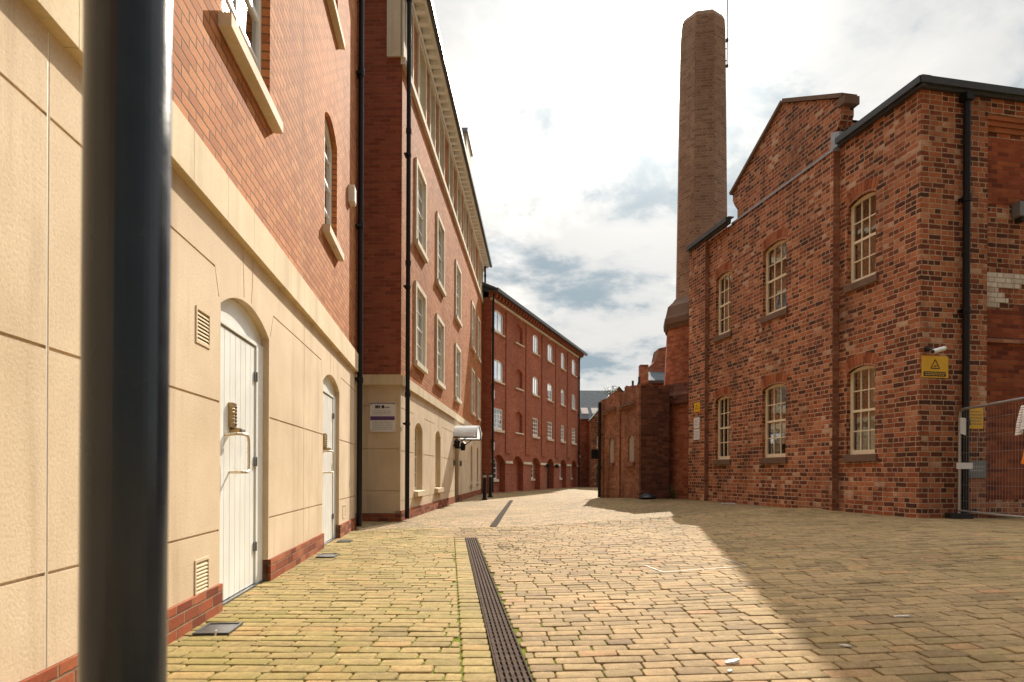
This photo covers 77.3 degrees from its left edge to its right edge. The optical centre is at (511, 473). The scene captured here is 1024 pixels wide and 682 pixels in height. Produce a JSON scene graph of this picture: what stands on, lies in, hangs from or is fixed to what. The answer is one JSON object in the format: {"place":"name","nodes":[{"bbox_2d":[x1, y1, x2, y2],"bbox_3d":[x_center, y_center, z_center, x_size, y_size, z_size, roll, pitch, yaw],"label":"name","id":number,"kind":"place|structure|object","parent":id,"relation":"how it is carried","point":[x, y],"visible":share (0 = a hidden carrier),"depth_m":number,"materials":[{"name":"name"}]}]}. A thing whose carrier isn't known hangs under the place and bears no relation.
{"place":"outdoors","nodes":[
{"label":"outdoors","id":0,"kind":"place"},
{"bbox_2d":[167,528,461,681],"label":"pavement","id":1,"kind":"structure","parent":0,"point":[294,602],"depth_m":4.00,"materials":[{"name":"beige stone"}]},
{"bbox_2d":[77,0,172,681],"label":"steel post","id":2,"kind":"object","parent":1,"relation":"on","point":[125,341],"depth_m":0.76,"materials":[{"name":"black metal"}]},
{"bbox_2d":[192,622,242,634],"bbox_3d":[-1.738,0.919,3.789,0.200,0.012,0.260,0,0,-6],"label":"gully cover","id":3,"kind":"object","parent":1,"relation":"on","point":[225,628],"visible":1,"depth_m":3.79,"materials":[{"name":"grey metal"}]},
{"bbox_2d":[316,553,338,557],"bbox_3d":[-2.060,0.918,7.149,0.200,0.012,0.300,0,0,-6],"label":"gully cover","id":4,"kind":"object","parent":1,"relation":"on","point":[327,555],"visible":1,"depth_m":7.14,"materials":[{"name":"grey metal"}]},
{"bbox_2d":[336,540,352,541],"bbox_3d":[-2.267,0.917,8.669,0.180,0.012,0.240,0,0,-6],"label":"gully cover","id":5,"kind":"object","parent":1,"relation":"on","point":[344,540],"visible":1,"depth_m":8.63,"materials":[{"name":"grey metal"}]},
{"bbox_2d":[355,0,491,521],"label":"brick building","id":6,"kind":"structure","parent":0,"point":[427,262],"depth_m":13.89,"materials":[{"name":"red brick"}]},
{"bbox_2d":[370,403,395,431],"bbox_3d":[-2.523,-1.094,12.479,0.500,0.565,0.024,0,0,2],"label":"notice board","id":7,"kind":"object","parent":6,"relation":"attached to","point":[382,417],"visible":1,"depth_m":12.47,"materials":[{"name":"grey"}]},
{"bbox_2d":[411,10,413,81],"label":"window","id":8,"kind":"structure","parent":6,"relation":"in","point":[412,24],"depth_m":13.36,"materials":[{"name":"white paint"}]},
{"bbox_2d":[414,426,426,495],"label":"window","id":9,"kind":"structure","parent":6,"relation":"in","point":[421,492],"depth_m":14.76,"materials":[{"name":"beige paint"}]},
{"bbox_2d":[414,280,427,373],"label":"window","id":10,"kind":"structure","parent":6,"relation":"in","point":[418,300],"depth_m":14.63,"materials":[{"name":"white paint"}]},
{"bbox_2d":[414,157,428,262],"bbox_3d":[-2.133,-5.900,14.472,0.277,1.880,1.320,0,0,2],"label":"window","id":11,"kind":"structure","parent":6,"relation":"in","point":[419,188],"depth_m":14.66,"materials":[{"name":"white paint"}]},
{"bbox_2d":[416,33,426,122],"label":"window","id":12,"kind":"structure","parent":6,"relation":"in","point":[419,45],"depth_m":14.84,"materials":[{"name":"white paint"}]},
{"bbox_2d":[428,76,435,150],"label":"window","id":13,"kind":"structure","parent":6,"relation":"in","point":[431,88],"depth_m":15.96,"materials":[{"name":"white paint"}]},
{"bbox_2d":[435,435,443,492],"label":"window","id":14,"kind":"structure","parent":6,"relation":"in","point":[437,490],"depth_m":17.49,"materials":[{"name":"beige paint"}]},
{"bbox_2d":[435,313,445,389],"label":"window","id":15,"kind":"structure","parent":6,"relation":"in","point":[439,362],"depth_m":17.67,"materials":[{"name":"white paint"}]},
{"bbox_2d":[436,211,445,296],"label":"window","id":16,"kind":"structure","parent":6,"relation":"in","point":[438,230],"depth_m":17.55,"materials":[{"name":"white paint"}]},
{"bbox_2d":[437,108,444,178],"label":"window","id":17,"kind":"structure","parent":6,"relation":"in","point":[439,118],"depth_m":16.90,"materials":[{"name":"white paint"}]},
{"bbox_2d":[448,145,453,202],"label":"window","id":18,"kind":"structure","parent":6,"relation":"in","point":[449,150],"depth_m":18.79,"materials":[{"name":"white paint"}]},
{"bbox_2d":[454,342,461,404],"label":"window","id":19,"kind":"structure","parent":6,"relation":"in","point":[457,393],"depth_m":21.56,"materials":[{"name":"white paint"}]},
{"bbox_2d":[456,174,460,227],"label":"window","id":20,"kind":"structure","parent":6,"relation":"in","point":[457,179],"depth_m":20.62,"materials":[{"name":"white paint"}]},
{"bbox_2d":[455,259,462,327],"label":"window","id":21,"kind":"structure","parent":6,"relation":"in","point":[458,320],"depth_m":21.30,"materials":[{"name":"white paint"}]},
{"bbox_2d":[462,197,465,243],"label":"window","id":22,"kind":"structure","parent":6,"relation":"in","point":[463,201],"depth_m":22.27,"materials":[{"name":"white paint"}]},
{"bbox_2d":[467,215,470,258],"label":"window","id":23,"kind":"structure","parent":6,"relation":"in","point":[468,219],"depth_m":24.11,"materials":[{"name":"white paint"}]},
{"bbox_2d":[471,367,475,416],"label":"window","id":24,"kind":"structure","parent":6,"relation":"in","point":[473,414],"depth_m":26.32,"materials":[{"name":"white paint"}]},
{"bbox_2d":[471,300,475,353],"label":"window","id":25,"kind":"structure","parent":6,"relation":"in","point":[472,304],"depth_m":26.16,"materials":[{"name":"white paint"}]},
{"bbox_2d":[472,231,475,271],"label":"window","id":26,"kind":"structure","parent":6,"relation":"in","point":[473,238],"depth_m":25.97,"materials":[{"name":"white paint"}]},
{"bbox_2d":[477,377,480,421],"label":"window","id":27,"kind":"structure","parent":6,"relation":"in","point":[478,380],"depth_m":28.71,"materials":[{"name":"white paint"}]},
{"bbox_2d":[477,315,480,363],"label":"window","id":28,"kind":"structure","parent":6,"relation":"in","point":[478,326],"depth_m":28.71,"materials":[{"name":"white paint"}]},
{"bbox_2d":[477,252,480,290],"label":"window","id":29,"kind":"structure","parent":6,"relation":"in","point":[479,259],"depth_m":28.14,"materials":[{"name":"white paint"}]},
{"bbox_2d":[481,264,482,296],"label":"window","id":30,"kind":"structure","parent":6,"relation":"in","point":[481,264],"depth_m":29.32,"materials":[{"name":"white paint"}]},
{"bbox_2d":[482,282,587,492],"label":"brick building","id":31,"kind":"structure","parent":0,"point":[531,400],"depth_m":34.46,"materials":[{"name":"red brick"}]},
{"bbox_2d":[494,458,498,481],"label":"window","id":32,"kind":"structure","parent":31,"relation":"in","point":[495,464],"depth_m":31.24,"materials":[{"name":"white paint"}]},
{"bbox_2d":[494,407,504,432],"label":"window","id":33,"kind":"structure","parent":31,"relation":"in","point":[497,412],"depth_m":30.88,"materials":[{"name":"white paint"}]},
{"bbox_2d":[494,359,504,384],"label":"window","id":34,"kind":"structure","parent":31,"relation":"in","point":[498,366],"depth_m":30.88,"materials":[{"name":"white glass"}]},
{"bbox_2d":[494,310,504,336],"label":"window","id":35,"kind":"structure","parent":31,"relation":"in","point":[498,318],"depth_m":30.94,"materials":[{"name":"white glass"}]},
{"bbox_2d":[531,462,534,480],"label":"window","id":36,"kind":"structure","parent":31,"relation":"in","point":[532,462],"depth_m":36.50,"materials":[{"name":"white paint"}]},
{"bbox_2d":[532,418,539,438],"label":"window","id":37,"kind":"structure","parent":31,"relation":"in","point":[535,421],"depth_m":36.26,"materials":[{"name":"white paint"}]},
{"bbox_2d":[532,377,539,397],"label":"window","id":38,"kind":"structure","parent":31,"relation":"in","point":[535,381],"depth_m":36.29,"materials":[{"name":"white glass"}]},
{"bbox_2d":[532,335,539,356],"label":"window","id":39,"kind":"structure","parent":31,"relation":"in","point":[535,340],"depth_m":36.25,"materials":[{"name":"white glass"}]},
{"bbox_2d":[547,462,548,488],"bbox_3d":[2.012,0.029,38.912,0.060,1.820,1.250,0,0,20],"label":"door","id":40,"kind":"structure","parent":31,"relation":"in","point":[547,462],"depth_m":39.37,"materials":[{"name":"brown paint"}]},
{"bbox_2d":[547,421,553,440],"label":"window","id":41,"kind":"structure","parent":31,"relation":"in","point":[549,424],"depth_m":38.79,"materials":[{"name":"white paint"}]},
{"bbox_2d":[547,383,553,402],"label":"window","id":42,"kind":"structure","parent":31,"relation":"in","point":[549,385],"depth_m":38.75,"materials":[{"name":"white glass"}]},
{"bbox_2d":[547,344,553,364],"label":"window","id":43,"kind":"structure","parent":31,"relation":"in","point":[549,360],"depth_m":38.72,"materials":[{"name":"white glass"}]},
{"bbox_2d":[560,425,565,442],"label":"window","id":44,"kind":"structure","parent":31,"relation":"in","point":[562,426],"depth_m":41.45,"materials":[{"name":"white paint"}]},
{"bbox_2d":[561,389,565,406],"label":"window","id":45,"kind":"structure","parent":31,"relation":"in","point":[562,391],"depth_m":41.48,"materials":[{"name":"grey glass"}]},
{"bbox_2d":[561,353,565,370],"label":"window","id":46,"kind":"structure","parent":31,"relation":"in","point":[562,355],"depth_m":41.45,"materials":[{"name":"white glass"}]},
{"bbox_2d":[571,428,576,444],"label":"window","id":47,"kind":"structure","parent":31,"relation":"in","point":[573,429],"depth_m":44.03,"materials":[{"name":"white paint"}]},
{"bbox_2d":[572,394,576,410],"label":"window","id":48,"kind":"structure","parent":31,"relation":"in","point":[573,396],"depth_m":44.06,"materials":[{"name":"white glass"}]},
{"bbox_2d":[572,360,576,376],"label":"window","id":49,"kind":"structure","parent":31,"relation":"in","point":[573,362],"depth_m":44.02,"materials":[{"name":"white glass"}]},
{"bbox_2d":[170,508,1023,681],"bbox_3d":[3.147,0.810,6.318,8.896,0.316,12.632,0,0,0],"label":"paving","id":50,"kind":"structure","parent":0,"point":[798,585],"depth_m":4.54,"materials":[{"name":"beige stone"}]},
{"bbox_2d":[454,538,496,681],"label":"pavement edging","id":51,"kind":"object","parent":50,"relation":"on","point":[477,661],"visible":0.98,"depth_m":3.90,"materials":[{"name":"beige stone"}]},
{"bbox_2d":[465,537,533,681],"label":"drain grate","id":52,"kind":"object","parent":50,"relation":"on","point":[509,662],"visible":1,"depth_m":3.84,"materials":[{"name":"metal"}]},
{"bbox_2d":[497,542,534,554],"bbox_3d":[0.013,0.921,7.887,0.389,0.019,1.451,0,0,-15],"label":"leaf debris","id":53,"kind":"object","parent":50,"relation":"on","point":[507,546],"visible":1,"depth_m":8.07,"materials":[{"name":"plant"}]},
{"bbox_2d":[646,558,746,571],"bbox_3d":[1.736,0.870,6.098,0.885,0.041,0.555,0,0,-10],"label":"manhole cover","id":54,"kind":"object","parent":50,"relation":"on","point":[697,569],"visible":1,"depth_m":5.88,"materials":[{"name":"grey metal"}]},
{"bbox_2d":[725,658,738,663],"bbox_3d":[1.056,0.896,3.061,0.080,0.018,0.040,0,0,-11],"label":"paper scrap","id":55,"kind":"object","parent":50,"relation":"on","point":[733,661],"visible":1,"depth_m":3.05,"materials":[{"name":"white paper"}]},
{"bbox_2d":[945,397,1023,518],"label":"fence","id":56,"kind":"object","parent":50,"relation":"on","point":[960,515],"visible":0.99,"depth_m":9.62,"materials":[{"name":"metal"}]},
{"bbox_2d":[960,417,965,434],"bbox_3d":[7.100,-0.738,10.074,0.100,0.280,0.006,0,0,-11],"label":"fence tag","id":57,"kind":"object","parent":56,"relation":"attached to","point":[963,426],"visible":1,"depth_m":10.07,"materials":[{"name":"white plastic"}]},
{"bbox_2d":[956,463,972,468],"bbox_3d":[7.175,-0.118,10.145,0.300,0.100,0.007,0,0,-11],"label":"fence tag","id":58,"kind":"object","parent":56,"relation":"attached to","point":[963,465],"visible":1,"depth_m":10.14,"materials":[{"name":"white plastic"}]},
{"bbox_2d":[1015,405,1023,435],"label":"plastic sheet","id":59,"kind":"object","parent":56,"relation":"attached to","point":[1019,425],"visible":1,"depth_m":8.61,"materials":[{"name":"white plastic"}]},
{"bbox_2d":[579,387,623,486],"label":"slate roofed building","id":60,"kind":"structure","parent":0,"point":[590,400],"depth_m":46.50,"materials":[{"name":"red brick"}]},
{"bbox_2d":[354,487,1023,530],"bbox_3d":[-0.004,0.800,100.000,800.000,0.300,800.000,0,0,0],"label":"ground","id":61,"kind":"structure","parent":0,"point":[560,506],"depth_m":14.88,"materials":[{"name":"beige stone"}]},
{"bbox_2d":[0,0,364,681],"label":"brick building","id":62,"kind":"structure","parent":61,"relation":"on","point":[266,361],"depth_m":4.20,"materials":[{"name":"beige stone"}]},
{"bbox_2d":[219,299,263,605],"bbox_3d":[-2.098,-0.178,4.891,0.256,2.237,1.190,0,0,-6],"label":"door","id":63,"kind":"structure","parent":62,"relation":"in","point":[241,350],"depth_m":4.91,"materials":[{"name":"white paint"}]},
{"bbox_2d":[218,0,282,133],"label":"window","id":64,"kind":"structure","parent":62,"relation":"in","point":[240,25],"depth_m":5.05,"materials":[{"name":"white paint"}]},
{"bbox_2d":[322,376,336,544],"bbox_3d":[-2.475,-0.180,8.511,0.256,2.237,1.230,0,0,-6],"label":"door","id":65,"kind":"structure","parent":62,"relation":"in","point":[329,399],"depth_m":8.64,"materials":[{"name":"white paint"}]},
{"bbox_2d":[323,119,343,261],"bbox_3d":[-2.416,-3.831,8.470,0.220,1.680,1.120,0,0,-6],"label":"window","id":66,"kind":"structure","parent":62,"relation":"in","point":[328,232],"depth_m":8.69,"materials":[{"name":"white paint"}]},
{"bbox_2d":[327,0,344,49],"bbox_3d":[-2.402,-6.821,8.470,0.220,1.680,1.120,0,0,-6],"label":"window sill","id":67,"kind":"structure","parent":62,"relation":"in","point":[332,6],"depth_m":8.53,"materials":[{"name":"beige stone"}]},
{"bbox_2d":[348,184,355,206],"bbox_3d":[-2.506,-4.361,10.049,0.097,0.260,0.200,0,0,-6],"label":"alarm box","id":68,"kind":"object","parent":62,"relation":"attached to","point":[351,194],"visible":1,"depth_m":9.95,"materials":[{"name":"white paint"}]},
{"bbox_2d":[482,473,486,499],"bbox_3d":[-0.972,0.471,22.700,0.207,0.950,0.207,0,0,0],"label":"bollard","id":69,"kind":"object","parent":61,"relation":"on","point":[484,487],"visible":0.94,"depth_m":22.65,"materials":[{"name":"black metal"}]},
{"bbox_2d":[488,473,492,496],"bbox_3d":[-0.852,0.471,25.200,0.207,0.950,0.207,0,0,0],"label":"bollard","id":70,"kind":"object","parent":61,"relation":"on","point":[490,484],"visible":0.98,"depth_m":25.14,"materials":[{"name":"black metal"}]},
{"bbox_2d":[490,500,512,526],"bbox_3d":[-0.179,0.937,16.748,0.120,0.018,10.904,0,0,2],"label":"drain grate","id":71,"kind":"object","parent":61,"relation":"on","point":[496,521],"visible":1,"depth_m":14.12,"materials":[{"name":"metal"}]},
{"bbox_2d":[598,377,669,498],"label":"yard building","id":72,"kind":"structure","parent":61,"relation":"on","point":[633,440],"depth_m":18.59,"materials":[{"name":"red brick"}]},
{"bbox_2d":[591,449,597,458],"bbox_3d":[2.825,-0.648,21.626,0.310,0.322,0.040,0,0,-9],"label":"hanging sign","id":73,"kind":"object","parent":72,"relation":"attached to","point":[594,453],"visible":1,"depth_m":21.60,"materials":[{"name":"black paint"}]},
{"bbox_2d":[605,385,618,395],"bbox_3d":[3.354,-2.760,21.416,0.503,0.456,0.609,0,0,-27],"label":"weed","id":74,"kind":"object","parent":72,"relation":"on","point":[612,387],"visible":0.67,"depth_m":21.41,"materials":[{"name":"green plant"}]},
{"bbox_2d":[638,493,656,498],"bbox_3d":[3.793,0.632,17.878,0.505,0.170,0.418,0,0,0],"label":"rubbish bag","id":75,"kind":"object","parent":61,"relation":"on","point":[647,496],"visible":1,"depth_m":17.75,"materials":[{"name":"black plastic"}]},
{"bbox_2d":[637,347,665,385],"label":"building","id":76,"kind":"structure","parent":61,"relation":"on","point":[652,374],"depth_m":25.50,"materials":[{"name":"red brick"}]},
{"bbox_2d":[666,484,676,498],"bbox_3d":[4.462,0.516,17.710,0.359,0.413,0.388,0,0,0],"label":"weed","id":77,"kind":"object","parent":61,"relation":"on","point":[672,495],"visible":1,"depth_m":17.74,"materials":[{"name":"green plant"}]},
{"bbox_2d":[663,0,728,498],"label":"factory chimney","id":78,"kind":"object","parent":61,"relation":"on","point":[702,177],"visible":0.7,"depth_m":18.37,"materials":[{"name":"orange brick"}]},
{"bbox_2d":[686,74,1023,517],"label":"brick works","id":79,"kind":"structure","parent":61,"relation":"on","point":[845,268],"depth_m":11.45,"materials":[{"name":"brick"}]},
{"bbox_2d":[694,429,699,439],"bbox_3d":[4.935,-1.038,17.110,0.015,0.280,0.320,0,0,-11],"label":"wall notice","id":80,"kind":"object","parent":79,"relation":"attached to","point":[696,434],"depth_m":17.07,"materials":[{"name":"white plastic"}]},
{"bbox_2d":[694,417,699,427],"bbox_3d":[4.937,-1.348,17.110,0.015,0.280,0.320,0,0,-11],"label":"wall notice","id":81,"kind":"object","parent":79,"relation":"attached to","point":[697,422],"depth_m":17.05,"materials":[{"name":"white plastic"}]},
{"bbox_2d":[694,402,699,412],"bbox_3d":[4.941,-1.763,17.090,0.016,0.250,0.320,0,0,-11],"label":"warning sign","id":82,"kind":"object","parent":79,"relation":"attached to","point":[697,407],"visible":1,"depth_m":17.05,"materials":[{"name":"yellow plastic"}]},
{"bbox_2d":[713,386,731,464],"bbox_3d":[5.363,-1.190,16.025,0.292,1.949,0.904,0,0,-11],"label":"window","id":83,"kind":"structure","parent":79,"relation":"in","point":[726,392],"depth_m":16.11,"materials":[{"name":"beige paint"}]},
{"bbox_2d":[713,262,732,342],"bbox_3d":[5.377,-4.290,16.025,0.292,1.889,0.904,0,0,-11],"label":"window","id":84,"kind":"structure","parent":79,"relation":"in","point":[724,267],"depth_m":16.11,"materials":[{"name":"beige paint"}]},
{"bbox_2d":[759,373,787,463],"bbox_3d":[5.771,-1.189,13.895,0.292,1.949,1.021,0,0,-11],"label":"window","id":85,"kind":"structure","parent":79,"relation":"in","point":[772,378],"depth_m":13.94,"materials":[{"name":"beige paint"}]},
{"bbox_2d":[760,228,788,323],"bbox_3d":[5.785,-4.289,13.895,0.292,1.889,1.021,0,0,-11],"label":"window","id":86,"kind":"structure","parent":79,"relation":"in","point":[783,310],"depth_m":13.94,"materials":[{"name":"beige paint"}]},
{"bbox_2d":[842,352,878,461],"bbox_3d":[6.365,-1.186,11.527,0.292,1.949,0.900,0,0,-11],"label":"window","id":87,"kind":"structure","parent":79,"relation":"in","point":[868,455],"depth_m":11.58,"materials":[{"name":"beige paint"}]},
{"bbox_2d":[843,177,879,293],"bbox_3d":[6.379,-4.286,11.527,0.292,1.889,0.900,0,0,-11],"label":"window","id":88,"kind":"structure","parent":79,"relation":"in","point":[873,277],"depth_m":11.57,"materials":[{"name":"beige paint"}]},
{"bbox_2d":[921,355,947,377],"bbox_3d":[6.785,-1.707,10.266,0.490,0.345,0.020,0,0,-11],"label":"warning sign","id":89,"kind":"object","parent":79,"relation":"attached to","point":[934,366],"visible":1,"depth_m":10.26,"materials":[{"name":"yellow plastic"}]},
{"bbox_2d":[924,346,946,353],"bbox_3d":[6.731,-1.957,10.160,0.279,0.155,0.206,0,0,-11],"label":"security camera","id":90,"kind":"object","parent":79,"relation":"attached to","point":[934,350],"visible":1,"depth_m":10.11,"materials":[{"name":"white plastic"}]},
{"bbox_2d":[970,408,981,428],"bbox_3d":[7.493,-0.896,10.403,0.380,0.340,0.014,0,0,-11],"label":"wall sign","id":91,"kind":"object","parent":79,"relation":"attached to","point":[976,413],"visible":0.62,"depth_m":10.41,"materials":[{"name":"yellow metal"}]},
{"bbox_2d":[969,461,986,477],"bbox_3d":[7.548,-0.066,10.415,0.400,0.280,0.015,0,0,-11],"label":"wall sign","id":92,"kind":"object","parent":79,"relation":"attached to","point":[975,470],"visible":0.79,"depth_m":10.42,"materials":[{"name":"grey plastic"}]},
{"bbox_2d":[1012,201,1023,223],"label":"flood light","id":93,"kind":"object","parent":79,"relation":"attached to","point":[1018,211],"visible":1,"depth_m":10.58,"materials":[{"name":"grey plastic"}]},
{"bbox_2d":[433,0,1023,390],"label":"sky","id":94,"kind":"structure","parent":0,"point":[569,109],"materials":[{"name":"white"}]}
]}

